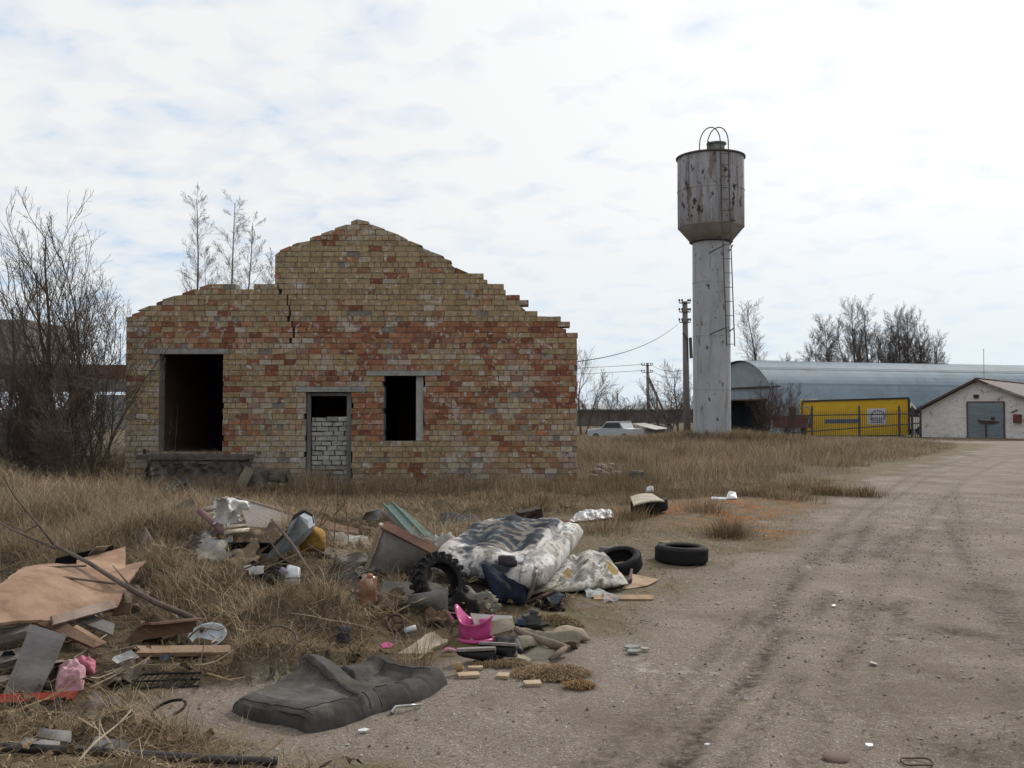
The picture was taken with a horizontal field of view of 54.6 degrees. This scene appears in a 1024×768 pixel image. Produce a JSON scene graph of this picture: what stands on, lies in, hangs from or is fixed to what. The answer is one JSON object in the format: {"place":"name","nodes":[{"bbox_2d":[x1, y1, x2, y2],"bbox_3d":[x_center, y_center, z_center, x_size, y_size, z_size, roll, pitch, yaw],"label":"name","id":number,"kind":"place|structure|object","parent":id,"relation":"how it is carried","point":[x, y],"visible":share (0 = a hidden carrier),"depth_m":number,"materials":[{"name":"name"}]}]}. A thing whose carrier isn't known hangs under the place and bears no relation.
{"place":"outdoors","nodes":[
{"label":"outdoors","id":0,"kind":"place"},
{"bbox_2d":[0,418,1023,767],"bbox_3d":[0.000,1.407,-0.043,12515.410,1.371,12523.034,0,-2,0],"label":"ground","id":1,"kind":"structure","parent":0,"point":[366,636],"depth_m":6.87,"materials":[{"name":"plant"}]},
{"bbox_2d":[0,647,21,668],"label":"plank","id":2,"kind":"object","parent":1,"relation":"on","point":[8,661],"visible":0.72,"depth_m":5.57,"materials":[{"name":"grey wood"}]},
{"bbox_2d":[0,624,30,643],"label":"plank","id":3,"kind":"object","parent":1,"relation":"on","point":[12,633],"visible":0.9,"depth_m":5.75,"materials":[{"name":"grey wood"}]},
{"bbox_2d":[3,624,66,693],"bbox_3d":[-2.636,1.524,5.469,0.206,0.334,0.370,0,-2,0],"label":"grey board","id":4,"kind":"object","parent":1,"relation":"on","point":[40,646],"visible":0.89,"depth_m":5.49,"materials":[{"name":"wood"}]},
{"bbox_2d":[0,691,78,703],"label":"red plank","id":5,"kind":"object","parent":1,"relation":"on","point":[70,694],"visible":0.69,"depth_m":5.31,"materials":[{"name":"paint"}]},
{"bbox_2d":[20,696,64,717],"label":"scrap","id":6,"kind":"object","parent":1,"relation":"on","point":[56,703],"visible":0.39,"depth_m":5.24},
{"bbox_2d":[0,247,93,480],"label":"bare tree","id":7,"kind":"object","parent":1,"relation":"on","point":[6,438],"visible":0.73,"depth_m":17.05,"materials":[{"name":"brown plant"}]},
{"bbox_2d":[0,332,99,484],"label":"bare shrub","id":8,"kind":"object","parent":1,"relation":"on","point":[41,440],"visible":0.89,"depth_m":17.03,"materials":[{"name":"brown plant"}]},
{"bbox_2d":[36,727,71,743],"bbox_3d":[-2.130,1.636,4.632,0.180,0.066,0.092,0,-2,0],"label":"lath","id":9,"kind":"object","parent":1,"relation":"on","point":[61,736],"visible":0.91,"depth_m":4.62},
{"bbox_2d":[0,185,124,486],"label":"bare tree","id":10,"kind":"object","parent":1,"relation":"on","point":[45,352],"visible":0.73,"depth_m":17.98,"materials":[{"name":"brown plant"}]},
{"bbox_2d":[0,319,125,458],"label":"ruined outbuilding","id":11,"kind":"structure","parent":1,"relation":"on","point":[18,354],"depth_m":30.07,"materials":[{"name":"brick"}]},
{"bbox_2d":[36,620,95,647],"bbox_3d":[-2.647,1.482,5.888,0.334,0.190,0.074,1,-2,-27],"label":"board","id":12,"kind":"object","parent":1,"relation":"on","point":[72,633],"visible":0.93,"depth_m":5.89,"materials":[{"name":"brown wood"}]},
{"bbox_2d":[0,286,132,481],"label":"bare shrub","id":13,"kind":"object","parent":1,"relation":"on","point":[84,443],"visible":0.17,"depth_m":18.96,"materials":[{"name":"brown plant"}]},
{"bbox_2d":[54,658,85,691],"bbox_3d":[-2.454,1.625,5.518,0.146,0.171,0.226,1,-2,-18],"label":"plastic bag","id":14,"kind":"object","parent":1,"relation":"on","point":[71,669],"visible":0.86,"depth_m":5.45,"materials":[{"name":"plastic"}]},
{"bbox_2d":[0,222,173,487],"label":"bare shrub","id":15,"kind":"object","parent":1,"relation":"on","point":[102,407],"visible":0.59,"depth_m":18.58,"materials":[{"name":"brown plant"}]},
{"bbox_2d":[60,687,123,720],"bbox_3d":[-2.206,1.717,5.241,0.206,0.146,0.288,0,-2,15],"label":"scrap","id":16,"kind":"object","parent":1,"relation":"on","point":[96,701],"visible":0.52,"depth_m":5.25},
{"bbox_2d":[76,615,114,636],"bbox_3d":[-2.583,1.501,6.204,0.233,0.130,0.147,0,-2,0],"label":"board","id":17,"kind":"object","parent":1,"relation":"on","point":[94,622],"visible":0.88,"depth_m":6.17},
{"bbox_2d":[0,561,145,624],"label":"plywood sheet","id":18,"kind":"object","parent":17,"relation":"on","point":[37,593],"visible":0.79,"depth_m":6.29,"materials":[{"name":"wood"}]},
{"bbox_2d":[50,599,117,625],"bbox_3d":[-2.616,1.397,6.094,0.071,0.071,0.648,0,-2,11],"label":"plank","id":19,"kind":"object","parent":18,"relation":"on","point":[75,614],"visible":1,"depth_m":6.06,"materials":[{"name":"wood"}]},
{"bbox_2d":[76,547,125,576],"bbox_3d":[-2.918,1.289,7.045,0.328,0.150,0.857,1,-2,-22],"label":"plywood sheet","id":20,"kind":"object","parent":18,"relation":"on","point":[108,560],"visible":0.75,"depth_m":7.12,"materials":[{"name":"wood"}]},
{"bbox_2d":[0,476,204,632],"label":"fallen branch","id":21,"kind":"object","parent":1,"relation":"on","point":[155,602],"visible":0.94,"depth_m":6.65,"materials":[{"name":"wood"}]},
{"bbox_2d":[96,395,125,429],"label":"concrete wall","id":22,"kind":"structure","parent":1,"relation":"on","point":[117,418],"depth_m":43.98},
{"bbox_2d":[85,657,149,686],"bbox_3d":[-2.283,1.686,5.770,0.265,0.137,0.342,-1,-2,24],"label":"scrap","id":23,"kind":"object","parent":1,"relation":"on","point":[137,669],"visible":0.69,"depth_m":5.76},
{"bbox_2d":[122,584,152,611],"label":"scrap","id":24,"kind":"object","parent":1,"relation":"on","point":[129,598],"visible":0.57,"depth_m":7.19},
{"bbox_2d":[126,617,203,641],"bbox_3d":[-2.223,1.576,6.355,0.477,0.141,0.095,0,-2,-14],"label":"board","id":25,"kind":"object","parent":1,"relation":"on","point":[166,628],"visible":1,"depth_m":6.37,"materials":[{"name":"brown wood"}]},
{"bbox_2d":[132,672,201,688],"bbox_3d":[-1.997,1.714,5.742,0.382,0.078,0.134,1,-2,-17],"label":"wire rack","id":26,"kind":"object","parent":1,"relation":"on","point":[165,680],"visible":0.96,"depth_m":5.74,"materials":[{"name":"black metal"}]},
{"bbox_2d":[134,645,230,656],"bbox_3d":[-2.057,1.668,6.200,0.576,0.097,0.085,1,-2,-19],"label":"plank","id":27,"kind":"object","parent":1,"relation":"on","point":[182,650],"visible":0.88,"depth_m":6.18,"materials":[{"name":"beige wood"}]},
{"bbox_2d":[164,183,220,297],"bbox_3d":[-12.807,-2.565,39.741,3.037,10.806,3.259,0,-2,11],"label":"birch tree","id":28,"kind":"object","parent":1,"relation":"on","point":[198,258],"visible":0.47,"depth_m":39.87,"materials":[{"name":"grey plant"}]},
{"bbox_2d":[188,622,226,644],"bbox_3d":[-2.007,1.659,6.538,0.265,0.153,0.146,0,-2,0],"label":"basin","id":29,"kind":"object","parent":1,"relation":"on","point":[213,633],"visible":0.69,"depth_m":6.58,"materials":[{"name":"plastic"}]},
{"bbox_2d":[136,454,292,487],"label":"loading platform","id":30,"kind":"structure","parent":1,"relation":"on","point":[194,465],"depth_m":21.21,"materials":[{"name":"concrete"}]},
{"bbox_2d":[216,537,259,565],"bbox_3d":[-2.216,1.392,8.120,0.361,0.232,0.356,0,-2,0],"label":"scrap","id":31,"kind":"object","parent":1,"relation":"on","point":[251,547],"visible":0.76,"depth_m":8.13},
{"bbox_2d":[193,531,235,562],"bbox_3d":[-2.435,1.353,8.230,0.366,0.236,0.354,0,-2,0],"label":"scrap","id":32,"kind":"object","parent":31,"relation":"on","point":[208,543],"visible":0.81,"depth_m":8.22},
{"bbox_2d":[197,505,249,534],"bbox_3d":[-2.518,1.152,8.537,0.366,0.280,0.429,0,-2,16],"label":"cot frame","id":33,"kind":"object","parent":32,"relation":"on","point":[209,519],"visible":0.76,"depth_m":8.48,"materials":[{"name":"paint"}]},
{"bbox_2d":[213,497,241,528],"bbox_3d":[-2.413,1.093,8.431,0.214,0.276,0.210,0,-2,0],"label":"plastic bag","id":34,"kind":"object","parent":33,"relation":"on","point":[220,516],"visible":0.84,"depth_m":8.43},
{"bbox_2d":[224,497,249,513],"bbox_3d":[-2.315,1.022,8.359,0.241,0.149,0.195,1,-2,-25],"label":"plastic bag","id":35,"kind":"object","parent":34,"relation":"hanging from","point":[234,506],"visible":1,"depth_m":8.35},
{"bbox_2d":[212,192,265,288],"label":"birch tree","id":36,"kind":"object","parent":1,"relation":"on","point":[233,250],"visible":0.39,"depth_m":42.53,"materials":[{"name":"grey plant"}]},
{"bbox_2d":[225,211,267,288],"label":"birch tree","id":37,"kind":"object","parent":1,"relation":"on","point":[250,265],"visible":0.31,"depth_m":41.54,"materials":[{"name":"grey plant"}]},
{"bbox_2d":[233,522,278,542],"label":"scrap","id":38,"kind":"object","parent":1,"relation":"on","point":[258,534],"visible":0.52,"depth_m":8.70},
{"bbox_2d":[239,503,290,528],"bbox_3d":[-2.552,1.530,10.709,0.834,0.446,3.966,1,-2,-18],"label":"laminate sheet","id":39,"kind":"object","parent":1,"relation":"on","point":[256,510],"visible":0.36,"depth_m":11.17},
{"bbox_2d":[1,523,552,717],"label":"twig litter","id":40,"kind":"object","parent":1,"relation":"on","point":[93,674],"visible":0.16,"depth_m":6.02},
{"bbox_2d":[253,558,301,583],"bbox_3d":[-1.879,1.508,7.960,0.330,0.177,0.351,1,-2,-34],"label":"scrap","id":41,"kind":"object","parent":1,"relation":"on","point":[275,572],"visible":0.59,"depth_m":7.89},
{"bbox_2d":[0,535,566,767],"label":"dead leaves","id":42,"kind":"object","parent":1,"relation":"on","point":[170,737],"visible":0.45,"depth_m":5.33,"materials":[{"name":"plant"}]},
{"bbox_2d":[265,509,325,557],"bbox_3d":[-1.744,1.233,8.223,0.497,0.424,0.461,1,-2,-41],"label":"broken armchair","id":43,"kind":"object","parent":1,"relation":"on","point":[302,530],"visible":0.94,"depth_m":8.14,"materials":[{"name":"plastic"}]},
{"bbox_2d":[0,504,594,710],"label":"torn scraps","id":44,"kind":"object","parent":1,"relation":"on","point":[557,597],"visible":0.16,"depth_m":7.29,"materials":[{"name":"paper"}]},
{"bbox_2d":[0,519,609,767],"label":"straw stalks","id":45,"kind":"object","parent":1,"relation":"on","point":[136,664],"visible":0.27,"depth_m":6.40,"materials":[{"name":"plant"}]},
{"bbox_2d":[301,561,352,591],"bbox_3d":[-1.445,1.529,7.802,0.401,0.226,0.404,-1,-2,32],"label":"scrap","id":46,"kind":"object","parent":1,"relation":"on","point":[330,569],"visible":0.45,"depth_m":7.86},
{"bbox_2d":[124,219,577,484],"bbox_3d":[-3.560,-0.418,26.426,10.046,6.268,8.955,0,-2,0],"label":"brick ruin","id":47,"kind":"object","parent":1,"relation":"on","point":[357,347],"visible":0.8,"depth_m":22.04,"materials":[{"name":"brick"}]},
{"bbox_2d":[333,552,372,572],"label":"scrap","id":48,"kind":"object","parent":1,"relation":"on","point":[360,558],"visible":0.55,"depth_m":8.48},
{"bbox_2d":[359,573,377,608],"bbox_3d":[-1.048,1.498,7.189,0.144,0.268,0.192,0,-2,0],"label":"plastic bottle","id":49,"kind":"object","parent":1,"relation":"on","point":[367,589],"visible":0.84,"depth_m":7.14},
{"bbox_2d":[365,586,404,612],"bbox_3d":[-0.935,1.588,7.265,0.321,0.164,0.297,0,-2,-13],"label":"scrap","id":50,"kind":"object","parent":1,"relation":"on","point":[398,590],"visible":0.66,"depth_m":7.28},
{"bbox_2d":[364,521,438,574],"bbox_3d":[-0.965,1.380,8.344,0.567,0.470,0.842,1,-2,-24],"label":"broken cabinet","id":51,"kind":"object","parent":1,"relation":"on","point":[403,549],"visible":0.78,"depth_m":8.25,"materials":[{"name":"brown wood"}]},
{"bbox_2d":[381,510,435,543],"bbox_3d":[-1.068,1.593,10.891,0.281,0.274,1.645,1,-2,-27],"label":"felt roll","id":52,"kind":"object","parent":1,"relation":"on","point":[388,515],"visible":0.4,"depth_m":11.08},
{"bbox_2d":[383,501,433,539],"bbox_3d":[-1.142,1.505,10.937,0.261,0.314,1.389,1,-2,-23],"label":"gutter strip","id":53,"kind":"object","parent":52,"relation":"on","point":[394,510],"visible":0.77,"depth_m":10.94,"materials":[{"name":"green metal"}]},
{"bbox_2d":[380,580,448,601],"bbox_3d":[-0.734,1.567,7.498,0.544,0.153,0.464,0,-2,0],"label":"dark sheet","id":54,"kind":"object","parent":1,"relation":"on","point":[387,586],"visible":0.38,"depth_m":7.55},
{"bbox_2d":[399,632,447,653],"bbox_3d":[-0.593,1.746,6.632,0.144,0.108,0.412,-1,-2,34],"label":"pale plank","id":55,"kind":"object","parent":1,"relation":"on","point":[428,638],"visible":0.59,"depth_m":6.67,"materials":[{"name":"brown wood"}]},
{"bbox_2d":[132,475,739,526],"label":"weed stalks","id":56,"kind":"object","parent":1,"relation":"on","point":[445,490],"visible":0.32,"depth_m":17.45,"materials":[{"name":"plant"}]},
{"bbox_2d":[409,551,468,599],"bbox_3d":[-0.546,1.490,7.438,0.461,0.470,0.305,1,-2,-40],"label":"lugged tyre","id":57,"kind":"object","parent":1,"relation":"on","point":[449,566],"visible":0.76,"depth_m":7.46,"materials":[{"name":"rubber"}]},
{"bbox_2d":[423,607,458,627],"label":"scrap","id":58,"kind":"object","parent":1,"relation":"on","point":[436,616],"visible":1,"depth_m":7.04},
{"bbox_2d":[404,588,447,610],"bbox_3d":[-0.622,1.572,7.197,0.320,0.157,0.105,0,-2,-5],"label":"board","id":59,"kind":"object","parent":58,"relation":"on","point":[437,600],"visible":0.98,"depth_m":7.17,"materials":[{"name":"wood"}]},
{"bbox_2d":[436,511,478,525],"bbox_3d":[-0.690,1.812,13.188,0.588,0.178,0.946,0,-2,0],"label":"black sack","id":60,"kind":"object","parent":1,"relation":"on","point":[452,515],"visible":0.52,"depth_m":13.14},
{"bbox_2d":[448,590,479,618],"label":"scrap","id":61,"kind":"object","parent":1,"relation":"on","point":[469,606],"visible":0.57,"depth_m":7.27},
{"bbox_2d":[455,585,502,612],"bbox_3d":[-0.251,1.619,7.478,0.298,0.200,0.305,1,-2,-25],"label":"scrap","id":62,"kind":"object","parent":1,"relation":"on","point":[471,594],"visible":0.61,"depth_m":7.48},
{"bbox_2d":[430,514,583,604],"bbox_3d":[0.022,1.532,8.969,1.052,0.484,3.040,0,-2,9],"label":"torn mattress","id":63,"kind":"object","parent":1,"relation":"on","point":[516,560],"visible":0.91,"depth_m":8.13,"materials":[{"name":"white fabric"}]},
{"bbox_2d":[25,484,1007,767],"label":"loose straw","id":64,"kind":"object","parent":1,"relation":"on","point":[581,612],"visible":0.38,"depth_m":8.48,"materials":[{"name":"beige plant"}]},
{"bbox_2d":[576,348,617,435],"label":"bare tree","id":65,"kind":"object","parent":1,"relation":"on","point":[587,396],"visible":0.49,"depth_m":89.82,"materials":[{"name":"plant"}]},
{"bbox_2d":[580,381,635,427],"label":"bare tree","id":66,"kind":"object","parent":1,"relation":"on","point":[614,404],"visible":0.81,"depth_m":94.76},
{"bbox_2d":[587,421,643,436],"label":"car","id":67,"kind":"object","parent":1,"relation":"on","point":[614,428],"visible":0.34,"depth_m":74.20,"materials":[{"name":"white metal"}]},
{"bbox_2d":[577,393,692,424],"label":"farm building","id":68,"kind":"structure","parent":1,"relation":"on","point":[617,413],"depth_m":154.42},
{"bbox_2d":[638,384,683,433],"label":"bare tree","id":69,"kind":"object","parent":1,"relation":"on","point":[668,419],"visible":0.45,"depth_m":89.93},
{"bbox_2d":[634,358,692,431],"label":"bare tree","id":70,"kind":"object","parent":1,"relation":"on","point":[665,396],"visible":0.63,"depth_m":84.10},
{"bbox_2d":[678,299,692,432],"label":"utility pole","id":71,"kind":"object","parent":1,"relation":"on","point":[687,347],"visible":0.98,"depth_m":64.91,"materials":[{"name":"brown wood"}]},
{"bbox_2d":[676,127,745,434],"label":"water tower","id":72,"kind":"structure","parent":1,"relation":"on","point":[711,201],"depth_m":43.89,"materials":[{"name":"paint"}]},
{"bbox_2d":[740,380,788,432],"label":"bare shrub","id":73,"kind":"object","parent":1,"relation":"on","point":[763,415],"visible":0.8,"depth_m":49.84,"materials":[{"name":"brown plant"}]},
{"bbox_2d":[731,297,800,360],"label":"bare tree","id":74,"kind":"object","parent":1,"relation":"on","point":[755,355],"visible":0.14,"depth_m":108.40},
{"bbox_2d":[754,379,814,435],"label":"bare shrub","id":75,"kind":"object","parent":1,"relation":"on","point":[776,419],"visible":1,"depth_m":46.99,"materials":[{"name":"plant"}]},
{"bbox_2d":[795,324,833,361],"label":"bare tree","id":76,"kind":"object","parent":1,"relation":"on","point":[810,352],"visible":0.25,"depth_m":118.99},
{"bbox_2d":[811,314,858,362],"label":"bare tree","id":77,"kind":"object","parent":1,"relation":"on","point":[825,344],"visible":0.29,"depth_m":121.70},
{"bbox_2d":[826,297,874,362],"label":"bare tree","id":78,"kind":"object","parent":1,"relation":"on","point":[859,359],"visible":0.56,"depth_m":118.43,"materials":[{"name":"plant"}]},
{"bbox_2d":[800,397,909,435],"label":"yellow box body","id":79,"kind":"object","parent":1,"relation":"on","point":[868,405],"visible":0.81,"depth_m":66.66,"materials":[{"name":"metal"}]},
{"bbox_2d":[791,405,921,437],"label":"picket fence","id":80,"kind":"object","parent":1,"relation":"on","point":[899,414],"visible":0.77,"depth_m":61.41,"materials":[{"name":"metal"}]},
{"bbox_2d":[836,293,890,362],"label":"bare tree","id":81,"kind":"object","parent":1,"relation":"on","point":[866,339],"visible":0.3,"depth_m":122.74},
{"bbox_2d":[731,360,1023,433],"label":"arched hangar","id":82,"kind":"structure","parent":1,"relation":"on","point":[919,384],"depth_m":78.27,"materials":[{"name":"metal"}]},
{"bbox_2d":[858,305,910,363],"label":"bare tree","id":83,"kind":"object","parent":1,"relation":"on","point":[880,357],"visible":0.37,"depth_m":119.89,"materials":[{"name":"plant"}]},
{"bbox_2d":[879,305,933,363],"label":"bare tree","id":84,"kind":"object","parent":1,"relation":"on","point":[907,351],"visible":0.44,"depth_m":119.24,"materials":[{"name":"plant"}]},
{"bbox_2d":[901,309,935,363],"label":"bare tree","id":85,"kind":"object","parent":1,"relation":"on","point":[919,343],"visible":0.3,"depth_m":122.34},
{"bbox_2d":[903,328,950,363],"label":"bare tree","id":86,"kind":"object","parent":1,"relation":"on","point":[935,353],"visible":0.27,"depth_m":118.19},
{"bbox_2d":[909,349,1023,438],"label":"brick garage","id":87,"kind":"structure","parent":1,"relation":"on","point":[980,407],"depth_m":61.08,"materials":[{"name":"white brick"}]},
{"bbox_2d":[968,403,985,437],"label":"door leaf","id":88,"kind":"structure","parent":87,"relation":"in","point":[976,411],"depth_m":60.98,"materials":[{"name":"blue metal"}]},
{"bbox_2d":[985,403,1003,437],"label":"door leaf","id":89,"kind":"structure","parent":87,"relation":"in","point":[995,410],"depth_m":60.31,"materials":[{"name":"blue metal"}]},
{"bbox_2d":[0,0,1023,409],"label":"sky","id":90,"kind":"structure","parent":0,"point":[532,147],"materials":[{"name":"white"}]},
{"bbox_2d":[108,441,1023,767],"bbox_3d":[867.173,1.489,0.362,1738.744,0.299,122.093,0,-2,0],"label":"dirt road","id":91,"kind":"structure","parent":0,"point":[854,703],"depth_m":6.33,"materials":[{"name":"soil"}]},
{"bbox_2d":[2,743,277,766],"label":"pipe","id":92,"kind":"object","parent":91,"relation":"on","point":[38,748],"visible":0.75,"depth_m":4.41,"materials":[{"name":"metal"}]},
{"bbox_2d":[232,654,447,733],"bbox_3d":[-0.942,1.662,5.578,0.770,0.221,1.167,-1,-2,39],"label":"seat cushion","id":93,"kind":"object","parent":91,"relation":"on","point":[313,693],"visible":1,"depth_m":5.38,"materials":[{"name":"grey fabric"}]},
{"bbox_2d":[454,604,494,643],"bbox_3d":[-0.259,1.659,6.900,0.283,0.244,0.248,0,-2,0],"label":"potty","id":94,"kind":"object","parent":91,"relation":"on","point":[469,629],"visible":0.94,"depth_m":6.82,"materials":[{"name":"pink plastic"}]},
{"bbox_2d":[456,646,496,662],"bbox_3d":[-0.219,1.770,6.331,0.273,0.180,0.101,0,-2,-7],"label":"boot","id":95,"kind":"object","parent":91,"relation":"on","point":[487,653],"visible":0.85,"depth_m":6.30,"materials":[{"name":"black leather"}]},
{"bbox_2d":[470,618,514,640],"bbox_3d":[-0.145,1.710,6.912,0.370,0.115,0.098,1,-2,-27],"label":"carpet piece","id":96,"kind":"object","parent":91,"relation":"on","point":[499,626],"visible":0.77,"depth_m":6.94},
{"bbox_2d":[479,641,517,660],"bbox_3d":[-0.086,1.761,6.415,0.274,0.184,0.109,0,-2,15],"label":"boot","id":97,"kind":"object","parent":91,"relation":"on","point":[503,649],"visible":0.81,"depth_m":6.39,"materials":[{"name":"black leather"}]},
{"bbox_2d":[469,658,533,668],"bbox_3d":[-0.071,1.762,6.278,0.460,0.040,0.261,0,-2,0],"label":"coir patch","id":98,"kind":"object","parent":91,"relation":"on","point":[502,663],"visible":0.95,"depth_m":6.25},
{"bbox_2d":[514,609,547,627],"bbox_3d":[0.129,1.684,7.146,0.260,0.120,0.140,0,-2,0],"label":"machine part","id":99,"kind":"object","parent":91,"relation":"on","point":[532,619],"visible":0.98,"depth_m":7.11,"materials":[{"name":"grey metal"}]},
{"bbox_2d":[503,626,582,661],"bbox_3d":[0.206,1.739,6.578,0.503,0.154,0.563,0,-2,7],"label":"carpet","id":100,"kind":"object","parent":91,"relation":"on","point":[536,644],"visible":0.88,"depth_m":6.59,"materials":[{"name":"carpet"}]},
{"bbox_2d":[509,662,594,681],"bbox_3d":[0.245,1.748,6.067,0.586,0.056,0.457,0,-2,0],"label":"coir patch","id":101,"kind":"object","parent":91,"relation":"on","point":[560,672],"visible":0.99,"depth_m":6.01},
{"bbox_2d":[529,612,588,626],"bbox_3d":[0.324,1.748,7.380,0.538,0.093,0.410,0,-2,0],"label":"coir patch","id":102,"kind":"object","parent":91,"relation":"on","point":[555,618],"visible":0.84,"depth_m":7.33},
{"bbox_2d":[525,550,632,603],"bbox_3d":[0.665,1.689,8.716,0.685,0.310,2.003,0,-2,14],"label":"torn cushion","id":103,"kind":"object","parent":91,"relation":"on","point":[592,569],"visible":0.81,"depth_m":8.74,"materials":[{"name":"fabric"}]},
{"bbox_2d":[559,679,598,691],"bbox_3d":[0.388,1.748,5.780,0.259,0.041,0.240,1,-2,-30],"label":"coir patch","id":104,"kind":"object","parent":91,"relation":"on","point":[580,683],"visible":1,"depth_m":5.75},
{"bbox_2d":[569,509,612,521],"bbox_3d":[1.117,1.833,13.936,1.171,0.152,0.311,2,-2,-42],"label":"plastic film","id":105,"kind":"object","parent":91,"relation":"on","point":[587,512],"visible":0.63,"depth_m":13.84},
{"bbox_2d":[602,546,642,574],"bbox_3d":[1.059,1.769,9.825,0.472,0.296,0.472,0,-2,0],"label":"car tyre","id":106,"kind":"object","parent":91,"relation":"on","point":[630,556],"visible":0.55,"depth_m":9.82,"materials":[{"name":"rubber"}]},
{"bbox_2d":[593,594,653,600],"bbox_3d":[0.958,1.821,8.448,0.580,0.068,0.092,0,-2,-16],"label":"plank","id":107,"kind":"object","parent":91,"relation":"on","point":[632,597],"visible":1,"depth_m":8.45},
{"bbox_2d":[622,574,658,588],"bbox_3d":[1.185,1.822,9.122,0.252,0.062,0.590,-1,-2,17],"label":"cardboard","id":108,"kind":"object","parent":91,"relation":"on","point":[638,581],"visible":0.94,"depth_m":9.19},
{"bbox_2d":[630,497,667,513],"bbox_3d":[2.055,1.820,14.864,0.570,0.245,0.560,0,-2,0],"label":"car tyre","id":109,"kind":"object","parent":91,"relation":"on","point":[657,507],"visible":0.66,"depth_m":14.62,"materials":[{"name":"rubber"}]},
{"bbox_2d":[630,493,664,505],"bbox_3d":[2.005,1.707,14.703,0.470,0.055,1.855,0,-2,5],"label":"pale board","id":110,"kind":"object","parent":109,"relation":"on","point":[641,498],"visible":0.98,"depth_m":14.54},
{"bbox_2d":[655,542,708,565],"bbox_3d":[1.801,1.805,10.541,0.565,0.202,0.563,0,-2,0],"label":"car tyre","id":111,"kind":"object","parent":91,"relation":"on","point":[681,554],"visible":1,"depth_m":10.32,"materials":[{"name":"rubber"}]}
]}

